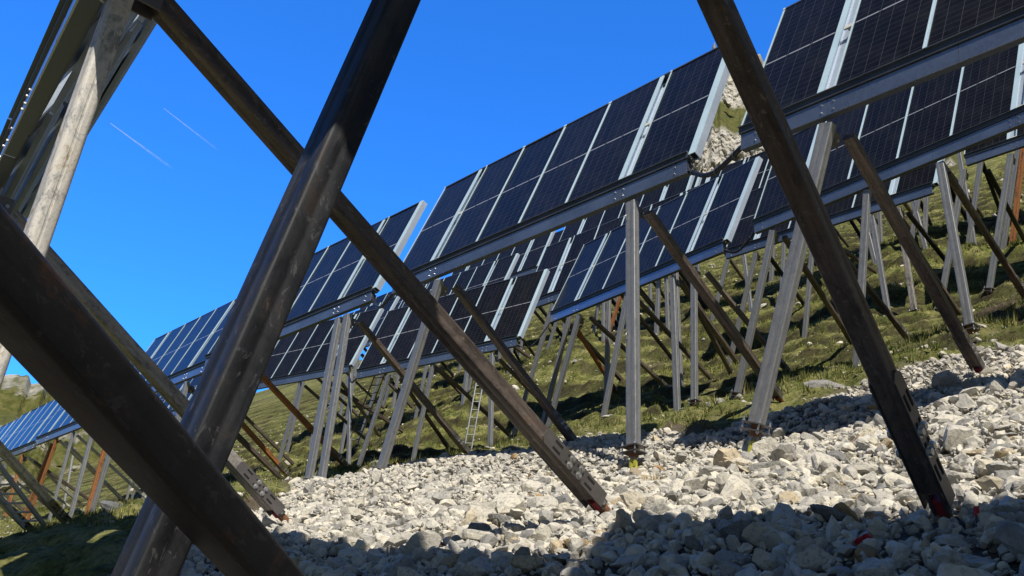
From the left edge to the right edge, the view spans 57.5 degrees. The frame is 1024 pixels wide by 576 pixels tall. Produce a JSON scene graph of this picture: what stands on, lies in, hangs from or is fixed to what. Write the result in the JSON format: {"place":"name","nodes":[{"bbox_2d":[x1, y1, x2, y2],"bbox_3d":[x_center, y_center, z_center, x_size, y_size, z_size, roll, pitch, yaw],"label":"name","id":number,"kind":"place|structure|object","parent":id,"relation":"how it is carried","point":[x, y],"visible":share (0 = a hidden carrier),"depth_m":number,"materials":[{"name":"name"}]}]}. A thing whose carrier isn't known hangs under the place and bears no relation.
{"place":"outdoors","nodes":[
{"label":"outdoors","id":0,"kind":"place"},
{"bbox_2d":[0,0,798,392],"label":"sky","id":1,"kind":"structure","parent":0,"point":[172,200],"materials":[{"name":"blue"}]},
{"bbox_2d":[0,42,964,498],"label":"mountain","id":2,"kind":"structure","parent":0,"point":[20,396],"depth_m":152.31,"materials":[{"name":"stone"}]},
{"bbox_2d":[0,151,1023,575],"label":"ground","id":3,"kind":"structure","parent":0,"point":[72,549],"depth_m":30.29,"materials":[{"name":"green plant"}]},
{"bbox_2d":[0,418,24,510],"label":"solar panel rack","id":4,"kind":"object","parent":3,"relation":"on","point":[5,430],"visible":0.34,"depth_m":48.57,"materials":[{"name":"blue glass"}]},
{"bbox_2d":[0,462,46,528],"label":"ladder","id":5,"kind":"object","parent":3,"relation":"on","point":[24,499],"visible":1,"depth_m":13.93,"materials":[{"name":"metal"}]},
{"bbox_2d":[0,399,99,518],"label":"solar panel rack","id":6,"kind":"object","parent":3,"relation":"on","point":[23,433],"visible":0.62,"depth_m":42.10,"materials":[{"name":"blue glass"}]},
{"bbox_2d":[27,351,146,520],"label":"solar panel rack","id":7,"kind":"object","parent":3,"relation":"on","point":[62,422],"visible":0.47,"depth_m":35.53,"materials":[{"name":"grey metal"}]},
{"bbox_2d":[99,500,122,511],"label":"boulder","id":8,"kind":"object","parent":3,"relation":"on","point":[107,506],"visible":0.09,"depth_m":16.51,"materials":[{"name":"grey stone"}]},
{"bbox_2d":[62,379,191,508],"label":"solar panel rack","id":9,"kind":"object","parent":3,"relation":"on","point":[179,387],"visible":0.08,"depth_m":50.37,"materials":[{"name":"grey metal"}]},
{"bbox_2d":[0,15,288,530],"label":"solar panel rack","id":10,"kind":"object","parent":3,"relation":"on","point":[22,174],"visible":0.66,"depth_m":9.29,"materials":[{"name":"grey metal"}]},
{"bbox_2d":[0,204,304,575],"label":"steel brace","id":11,"kind":"object","parent":3,"relation":"on","point":[59,345],"visible":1,"depth_m":1.46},
{"bbox_2d":[90,299,291,511],"bbox_3d":[-9.628,4.588,29.397,4.075,7.316,7.436,25,-30,-36],"label":"solar panel rack","id":12,"kind":"object","parent":3,"relation":"on","point":[176,356],"visible":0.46,"depth_m":28.43,"materials":[{"name":"blue glass"}]},
{"bbox_2d":[171,376,293,464],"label":"solar panel rack","id":13,"kind":"object","parent":3,"relation":"on","point":[194,382],"visible":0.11,"depth_m":43.18,"materials":[{"name":"brown metal"}]},
{"bbox_2d":[257,308,403,475],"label":"solar panel rack","id":14,"kind":"object","parent":3,"relation":"on","point":[299,358],"visible":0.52,"depth_m":35.93,"materials":[{"name":"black glass"}]},
{"bbox_2d":[350,374,384,443],"bbox_3d":[-4.975,3.864,32.913,1.172,3.483,0.202,-2,-25,19],"label":"ladder","id":15,"kind":"object","parent":14,"relation":"on","point":[374,377],"visible":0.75,"depth_m":32.76,"materials":[{"name":"metal"}]},
{"bbox_2d":[204,200,470,479],"bbox_3d":[-4.196,2.547,23.129,7.436,7.261,4.074,-20,-34,41],"label":"solar panel rack","id":16,"kind":"object","parent":3,"relation":"on","point":[342,276],"visible":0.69,"depth_m":21.13,"materials":[{"name":"black glass"}]},
{"bbox_2d":[285,296,413,452],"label":"solar panel rack","id":17,"kind":"object","parent":3,"relation":"on","point":[391,304],"visible":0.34,"depth_m":46.83,"materials":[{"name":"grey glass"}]},
{"bbox_2d":[337,547,367,558],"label":"rock","id":18,"kind":"object","parent":3,"relation":"on","point":[348,552],"visible":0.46,"depth_m":6.39,"materials":[{"name":"stone"}]},
{"bbox_2d":[343,527,362,537],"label":"rock","id":19,"kind":"object","parent":3,"relation":"on","point":[355,532],"visible":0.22,"depth_m":7.00,"materials":[{"name":"stone"}]},
{"bbox_2d":[338,277,453,419],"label":"solar panel rack","id":20,"kind":"object","parent":3,"relation":"on","point":[384,297],"visible":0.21,"depth_m":52.95,"materials":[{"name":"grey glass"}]},
{"bbox_2d":[383,533,409,547],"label":"rock","id":21,"kind":"object","parent":3,"relation":"on","point":[397,540],"visible":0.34,"depth_m":6.33,"materials":[{"name":"stone"}]},
{"bbox_2d":[386,558,416,575],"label":"rock","id":22,"kind":"object","parent":3,"relation":"on","point":[402,562],"visible":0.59,"depth_m":4.97,"materials":[{"name":"stone"}]},
{"bbox_2d":[397,566,421,575],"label":"rock","id":23,"kind":"object","parent":3,"relation":"on","point":[405,571],"visible":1,"depth_m":4.57,"materials":[{"name":"stone"}]},
{"bbox_2d":[403,530,441,555],"bbox_3d":[-0.566,1.630,5.830,0.223,0.246,0.087,12,-8,-14],"label":"rock","id":24,"kind":"object","parent":3,"relation":"on","point":[425,539],"visible":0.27,"depth_m":5.82,"materials":[{"name":"stone"}]},
{"bbox_2d":[415,548,437,565],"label":"rock","id":25,"kind":"object","parent":3,"relation":"on","point":[429,555],"visible":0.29,"depth_m":5.13,"materials":[{"name":"stone"}]},
{"bbox_2d":[357,253,532,443],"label":"solar panel rack","id":26,"kind":"object","parent":3,"relation":"on","point":[492,272],"visible":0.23,"depth_m":41.38,"materials":[{"name":"black glass"}]},
{"bbox_2d":[438,554,459,567],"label":"rock","id":27,"kind":"object","parent":3,"relation":"on","point":[450,561],"visible":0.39,"depth_m":4.91,"materials":[{"name":"stone"}]},
{"bbox_2d":[356,269,549,466],"bbox_3d":[-1.333,3.610,30.834,7.436,6.822,4.085,-14,-31,39],"label":"solar panel rack","id":28,"kind":"object","parent":3,"relation":"on","point":[506,307],"visible":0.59,"depth_m":30.01,"materials":[{"name":"black glass"}]},
{"bbox_2d":[460,508,477,526],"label":"rock","id":29,"kind":"object","parent":3,"relation":"on","point":[470,515],"visible":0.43,"depth_m":6.45,"materials":[{"name":"stone"}]},
{"bbox_2d":[465,382,481,449],"bbox_3d":[-1.038,3.357,26.414,0.239,3.118,0.869,2,-24,10],"label":"ladder","id":30,"kind":"object","parent":3,"relation":"on","point":[476,418],"visible":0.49,"depth_m":26.19,"materials":[{"name":"metal"}]},
{"bbox_2d":[382,231,568,406],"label":"solar panel rack","id":31,"kind":"object","parent":3,"relation":"on","point":[531,252],"visible":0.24,"depth_m":45.60,"materials":[{"name":"black glass"}]},
{"bbox_2d":[461,529,490,541],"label":"rock","id":32,"kind":"object","parent":3,"relation":"on","point":[474,534],"visible":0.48,"depth_m":5.95,"materials":[{"name":"stone"}]},
{"bbox_2d":[456,557,496,575],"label":"rock","id":33,"kind":"object","parent":3,"relation":"on","point":[479,566],"visible":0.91,"depth_m":4.49,"materials":[{"name":"stone"}]},
{"bbox_2d":[0,0,954,575],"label":"solar panel rack","id":34,"kind":"object","parent":3,"relation":"on","point":[80,40],"visible":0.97,"depth_m":3.62,"materials":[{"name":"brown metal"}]},
{"bbox_2d":[465,505,490,521],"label":"rock","id":35,"kind":"object","parent":3,"relation":"on","point":[482,513],"visible":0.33,"depth_m":6.52,"materials":[{"name":"stone"}]},
{"bbox_2d":[467,521,490,529],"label":"rock","id":36,"kind":"object","parent":3,"relation":"on","point":[478,525],"visible":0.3,"depth_m":6.18,"materials":[{"name":"stone"}]},
{"bbox_2d":[488,513,513,525],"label":"rock","id":37,"kind":"object","parent":3,"relation":"on","point":[500,518],"visible":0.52,"depth_m":6.40,"materials":[{"name":"stone"}]},
{"bbox_2d":[490,494,525,515],"bbox_3d":[-0.020,1.657,6.844,0.273,0.258,0.251,-8,15,6],"label":"rock","id":38,"kind":"object","parent":3,"relation":"on","point":[504,504],"visible":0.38,"depth_m":6.76,"materials":[{"name":"stone"}]},
{"bbox_2d":[0,179,1023,537],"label":"pebbles","id":39,"kind":"object","parent":3,"relation":"on","point":[942,353],"visible":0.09,"depth_m":29.09,"materials":[{"name":"stone"}]},
{"bbox_2d":[506,555,543,572],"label":"rock","id":40,"kind":"object","parent":3,"relation":"on","point":[527,563],"visible":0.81,"depth_m":4.51,"materials":[{"name":"stone"}]},
{"bbox_2d":[520,480,544,491],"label":"rock","id":41,"kind":"object","parent":3,"relation":"on","point":[529,485],"visible":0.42,"depth_m":10.25,"materials":[{"name":"stone"}]},
{"bbox_2d":[527,496,557,509],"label":"rock","id":42,"kind":"object","parent":3,"relation":"on","point":[542,501],"visible":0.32,"depth_m":7.43,"materials":[{"name":"stone"}]},
{"bbox_2d":[498,229,605,358],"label":"solar panel rack","id":43,"kind":"object","parent":3,"relation":"on","point":[557,237],"visible":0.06,"depth_m":53.44,"materials":[{"name":"grey glass"}]},
{"bbox_2d":[560,567,588,575],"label":"rock","id":44,"kind":"object","parent":3,"relation":"on","point":[571,571],"visible":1,"depth_m":4.13,"materials":[{"name":"stone"}]},
{"bbox_2d":[371,47,784,470],"bbox_3d":[1.529,0.751,16.590,4.229,7.565,7.436,25,-30,-36],"label":"solar panel rack","id":45,"kind":"object","parent":3,"relation":"on","point":[650,136],"visible":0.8,"depth_m":15.62,"materials":[{"name":"black glass"}]},
{"bbox_2d":[687,145,741,177],"bbox_3d":[2.782,-1.740,12.805,0.121,0.461,1.341,17,-26,-23],"label":"cable conduit","id":46,"kind":"object","parent":45,"relation":"hanging from","point":[724,164],"visible":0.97,"depth_m":12.66,"materials":[{"name":"metal"}]},
{"bbox_2d":[180,341,1023,575],"bbox_3d":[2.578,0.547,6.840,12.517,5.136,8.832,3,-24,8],"label":"stone chips","id":47,"kind":"object","parent":3,"relation":"on","point":[828,567],"visible":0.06,"depth_m":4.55,"materials":[{"name":"grey gravel"}]},
{"bbox_2d":[528,523,550,541],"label":"rock","id":48,"kind":"object","parent":47,"relation":"on","point":[542,532],"visible":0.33,"depth_m":5.48,"materials":[{"name":"stone"}]},
{"bbox_2d":[509,184,739,438],"bbox_3d":[4.068,1.402,29.891,3.715,7.763,7.612,25,-32,-37],"label":"solar panel rack","id":49,"kind":"object","parent":3,"relation":"on","point":[558,260],"visible":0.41,"depth_m":30.64,"materials":[{"name":"grey glass"}]},
{"bbox_2d":[615,508,635,532],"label":"boulder","id":50,"kind":"object","parent":3,"relation":"on","point":[623,519],"visible":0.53,"depth_m":5.18,"materials":[{"name":"stone"}]},
{"bbox_2d":[546,175,708,349],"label":"solar panel rack","id":51,"kind":"object","parent":3,"relation":"on","point":[644,200],"visible":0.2,"depth_m":40.80,"materials":[{"name":"black glass"}]},
{"bbox_2d":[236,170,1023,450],"bbox_3d":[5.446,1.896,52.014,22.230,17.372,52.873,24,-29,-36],"label":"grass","id":52,"kind":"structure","parent":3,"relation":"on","point":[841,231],"depth_m":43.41,"materials":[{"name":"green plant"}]},
{"bbox_2d":[619,491,645,510],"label":"rock","id":53,"kind":"object","parent":3,"relation":"on","point":[632,500],"visible":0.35,"depth_m":6.41,"materials":[{"name":"stone"}]},
{"bbox_2d":[632,509,657,522],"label":"rock","id":54,"kind":"object","parent":3,"relation":"on","point":[637,515],"visible":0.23,"depth_m":5.32,"materials":[{"name":"stone"}]},
{"bbox_2d":[592,172,701,335],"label":"solar panel rack","id":55,"kind":"object","parent":3,"relation":"on","point":[696,182],"visible":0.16,"depth_m":38.30,"materials":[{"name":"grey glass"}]},
{"bbox_2d":[634,516,659,529],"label":"rock","id":56,"kind":"object","parent":3,"relation":"on","point":[639,524],"visible":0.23,"depth_m":5.16,"materials":[{"name":"stone"}]},
{"bbox_2d":[546,156,790,427],"bbox_3d":[4.245,1.669,26.339,4.671,7.133,9.830,19,-24,-27],"label":"solar panel rack","id":57,"kind":"object","parent":3,"relation":"on","point":[701,223],"visible":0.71,"depth_m":24.24,"materials":[{"name":"black glass"}]},
{"bbox_2d":[613,162,744,325],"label":"solar panel rack","id":58,"kind":"object","parent":3,"relation":"on","point":[732,263],"visible":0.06,"depth_m":45.70,"materials":[{"name":"grey metal"}]},
{"bbox_2d":[685,536,702,552],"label":"rock","id":59,"kind":"object","parent":3,"relation":"on","point":[691,543],"visible":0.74,"depth_m":4.42,"materials":[{"name":"stone"}]},
{"bbox_2d":[683,476,707,494],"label":"rock","id":60,"kind":"object","parent":3,"relation":"on","point":[697,483],"visible":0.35,"depth_m":7.15,"materials":[{"name":"stone"}]},
{"bbox_2d":[697,497,725,511],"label":"rock","id":61,"kind":"object","parent":3,"relation":"on","point":[712,502],"visible":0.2,"depth_m":5.57,"materials":[{"name":"stone"}]},
{"bbox_2d":[697,466,727,476],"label":"rock","id":62,"kind":"object","parent":3,"relation":"on","point":[708,470],"visible":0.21,"depth_m":7.87,"materials":[{"name":"stone"}]},
{"bbox_2d":[715,505,732,527],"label":"rock","id":63,"kind":"object","parent":3,"relation":"on","point":[726,512],"visible":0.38,"depth_m":4.78,"materials":[{"name":"stone"}]},
{"bbox_2d":[713,448,741,465],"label":"boulder","id":64,"kind":"object","parent":3,"relation":"on","point":[722,454],"visible":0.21,"depth_m":8.91,"materials":[{"name":"stone"}]},
{"bbox_2d":[719,561,743,575],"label":"rock","id":65,"kind":"object","parent":3,"relation":"on","point":[729,568],"visible":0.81,"depth_m":3.65,"materials":[{"name":"stone"}]},
{"bbox_2d":[713,550,753,566],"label":"rock","id":66,"kind":"object","parent":3,"relation":"on","point":[725,555],"visible":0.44,"depth_m":3.95,"materials":[{"name":"stone"}]},
{"bbox_2d":[714,471,756,493],"bbox_3d":[1.545,1.404,6.506,0.257,0.211,0.238,40,-13,39],"label":"rock","id":67,"kind":"object","parent":3,"relation":"on","point":[722,477],"visible":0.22,"depth_m":6.46,"materials":[{"name":"stone"}]},
{"bbox_2d":[720,475,752,498],"bbox_3d":[1.486,1.362,6.282,0.249,0.231,0.182,15,-25,-20],"label":"rock","id":68,"kind":"object","parent":3,"relation":"on","point":[734,486],"visible":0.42,"depth_m":6.22,"materials":[{"name":"stone"}]},
{"bbox_2d":[726,520,755,544],"bbox_3d":[1.102,1.158,4.382,0.152,0.125,0.135,14,-24,-16],"label":"rock","id":69,"kind":"object","parent":3,"relation":"on","point":[737,528],"visible":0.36,"depth_m":4.34,"materials":[{"name":"stone"}]},
{"bbox_2d":[742,522,778,546],"bbox_3d":[1.148,1.157,4.242,0.190,0.111,0.218,-7,-46,23],"label":"rock","id":70,"kind":"object","parent":3,"relation":"on","point":[752,532],"visible":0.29,"depth_m":4.21,"materials":[{"name":"stone"}]},
{"bbox_2d":[752,549,775,571],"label":"rock","id":71,"kind":"object","parent":3,"relation":"on","point":[760,556],"visible":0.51,"depth_m":3.85,"materials":[{"name":"stone"}]},
{"bbox_2d":[752,437,778,456],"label":"rock","id":72,"kind":"object","parent":3,"relation":"on","point":[766,446],"visible":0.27,"depth_m":9.19,"materials":[{"name":"stone"}]},
{"bbox_2d":[749,461,788,470],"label":"rock","id":73,"kind":"object","parent":3,"relation":"on","point":[759,465],"visible":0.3,"depth_m":7.58,"materials":[{"name":"stone"}]},
{"bbox_2d":[770,442,796,461],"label":"rock","id":74,"kind":"object","parent":3,"relation":"on","point":[786,451],"visible":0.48,"depth_m":7.93,"materials":[{"name":"stone"}]},
{"bbox_2d":[771,502,795,522],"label":"rock","id":75,"kind":"object","parent":3,"relation":"on","point":[783,511],"visible":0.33,"depth_m":4.49,"materials":[{"name":"stone"}]},
{"bbox_2d":[777,491,800,504],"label":"rock","id":76,"kind":"object","parent":3,"relation":"on","point":[789,496],"visible":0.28,"depth_m":5.16,"materials":[{"name":"stone"}]},
{"bbox_2d":[777,525,816,540],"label":"rock","id":77,"kind":"object","parent":3,"relation":"on","point":[799,534],"visible":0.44,"depth_m":4.18,"materials":[{"name":"stone"}]},
{"bbox_2d":[789,547,831,571],"bbox_3d":[1.189,1.103,3.687,0.165,0.112,0.147,-32,-41,6],"label":"rock","id":78,"kind":"object","parent":3,"relation":"on","point":[815,559],"visible":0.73,"depth_m":3.65,"materials":[{"name":"stone"}]},
{"bbox_2d":[710,151,932,320],"bbox_3d":[12.245,-2.270,35.676,3.702,7.898,9.416,24,-27,-35],"label":"solar panel rack","id":79,"kind":"object","parent":3,"relation":"on","point":[763,173],"visible":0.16,"depth_m":35.91,"materials":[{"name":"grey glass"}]},
{"bbox_2d":[811,452,840,469],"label":"rock","id":80,"kind":"object","parent":3,"relation":"on","point":[817,458],"visible":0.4,"depth_m":6.87,"materials":[{"name":"stone"}]},
{"bbox_2d":[803,380,850,388],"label":"boulder","id":81,"kind":"object","parent":3,"relation":"on","point":[815,383],"visible":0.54,"depth_m":14.48,"materials":[{"name":"stone"}]},
{"bbox_2d":[810,504,847,522],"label":"boulder","id":82,"kind":"object","parent":3,"relation":"on","point":[825,511],"visible":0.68,"depth_m":4.40,"materials":[{"name":"stone"}]},
{"bbox_2d":[725,159,951,363],"bbox_3d":[10.653,-0.564,28.927,3.690,7.178,7.436,22,-26,-32],"label":"solar panel rack","id":83,"kind":"object","parent":3,"relation":"on","point":[923,182],"visible":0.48,"depth_m":27.61,"materials":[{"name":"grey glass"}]},
{"bbox_2d":[823,471,853,485],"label":"rock","id":84,"kind":"object","parent":3,"relation":"on","point":[840,477],"visible":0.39,"depth_m":5.92,"materials":[{"name":"stone"}]},
{"bbox_2d":[828,485,851,495],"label":"rock","id":85,"kind":"object","parent":3,"relation":"on","point":[840,490],"visible":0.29,"depth_m":4.96,"materials":[{"name":"stone"}]},
{"bbox_2d":[769,203,922,281],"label":"solar panel rack","id":86,"kind":"object","parent":3,"relation":"on","point":[879,229],"visible":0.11,"depth_m":39.46,"materials":[{"name":"grey metal"}]},
{"bbox_2d":[842,462,874,474],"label":"rock","id":87,"kind":"object","parent":3,"relation":"on","point":[862,468],"visible":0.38,"depth_m":6.15,"materials":[{"name":"stone"}]},
{"bbox_2d":[854,544,877,562],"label":"rock","id":88,"kind":"object","parent":3,"relation":"on","point":[869,551],"visible":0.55,"depth_m":3.63,"materials":[{"name":"stone"}]},
{"bbox_2d":[854,557,895,575],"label":"rock","id":89,"kind":"object","parent":3,"relation":"on","point":[874,566],"visible":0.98,"depth_m":3.25,"materials":[{"name":"stone"}]},
{"bbox_2d":[730,43,1023,397],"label":"solar panel rack","id":90,"kind":"object","parent":3,"relation":"on","point":[927,123],"visible":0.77,"depth_m":18.59,"materials":[{"name":"grey glass"}]},
{"bbox_2d":[737,0,1023,451],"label":"solar panel rack","id":91,"kind":"object","parent":3,"relation":"on","point":[825,60],"visible":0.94,"depth_m":11.18,"materials":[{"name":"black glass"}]},
{"bbox_2d":[884,471,911,487],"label":"rock","id":92,"kind":"object","parent":3,"relation":"on","point":[890,477],"visible":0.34,"depth_m":5.38,"materials":[{"name":"stone"}]},
{"bbox_2d":[899,557,918,569],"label":"rock","id":93,"kind":"object","parent":3,"relation":"on","point":[905,562],"visible":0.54,"depth_m":3.39,"materials":[{"name":"stone"}]},
{"bbox_2d":[931,370,962,389],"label":"rock","id":94,"kind":"object","parent":3,"relation":"on","point":[948,378],"visible":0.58,"depth_m":12.14,"materials":[{"name":"stone"}]},
{"bbox_2d":[931,549,969,575],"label":"rock","id":95,"kind":"object","parent":3,"relation":"on","point":[939,557],"visible":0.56,"depth_m":3.12,"materials":[{"name":"stone"}]},
{"bbox_2d":[949,471,974,481],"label":"rock","id":96,"kind":"object","parent":3,"relation":"on","point":[959,476],"visible":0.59,"depth_m":5.05,"materials":[{"name":"stone"}]},
{"bbox_2d":[943,424,985,451],"bbox_3d":[3.054,1.030,6.373,0.256,0.228,0.293,6,-23,2],"label":"rock","id":97,"kind":"object","parent":3,"relation":"on","point":[954,435],"visible":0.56,"depth_m":6.27,"materials":[{"name":"stone"}]},
{"bbox_2d":[922,148,1023,249],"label":"solar panel rack","id":98,"kind":"object","parent":3,"relation":"on","point":[1016,180],"visible":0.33,"depth_m":29.44,"materials":[{"name":"grey metal"}]},
{"bbox_2d":[933,127,1023,311],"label":"solar panel rack","id":99,"kind":"object","parent":3,"relation":"on","point":[1012,141],"visible":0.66,"depth_m":25.14,"materials":[{"name":"grey metal"}]},
{"bbox_2d":[973,459,995,478],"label":"rock","id":100,"kind":"object","parent":3,"relation":"on","point":[980,469],"visible":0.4,"depth_m":5.07,"materials":[{"name":"stone"}]},
{"bbox_2d":[976,395,1001,406],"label":"rock","id":101,"kind":"object","parent":3,"relation":"on","point":[981,400],"visible":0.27,"depth_m":8.86,"materials":[{"name":"stone"}]},
{"bbox_2d":[986,462,1015,475],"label":"rock","id":102,"kind":"object","parent":3,"relation":"on","point":[992,467],"visible":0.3,"depth_m":4.98,"materials":[{"name":"stone"}]},
{"bbox_2d":[985,522,1023,544],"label":"rock","id":103,"kind":"object","parent":3,"relation":"on","point":[990,532],"visible":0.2,"depth_m":3.29,"materials":[{"name":"stone"}]},
{"bbox_2d":[993,470,1016,479],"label":"rock","id":104,"kind":"object","parent":3,"relation":"on","point":[1003,474],"visible":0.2,"depth_m":4.51,"materials":[{"name":"stone"}]},
{"bbox_2d":[990,505,1021,514],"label":"rock","id":105,"kind":"object","parent":3,"relation":"on","point":[1003,508],"visible":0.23,"depth_m":3.69,"materials":[{"name":"stone"}]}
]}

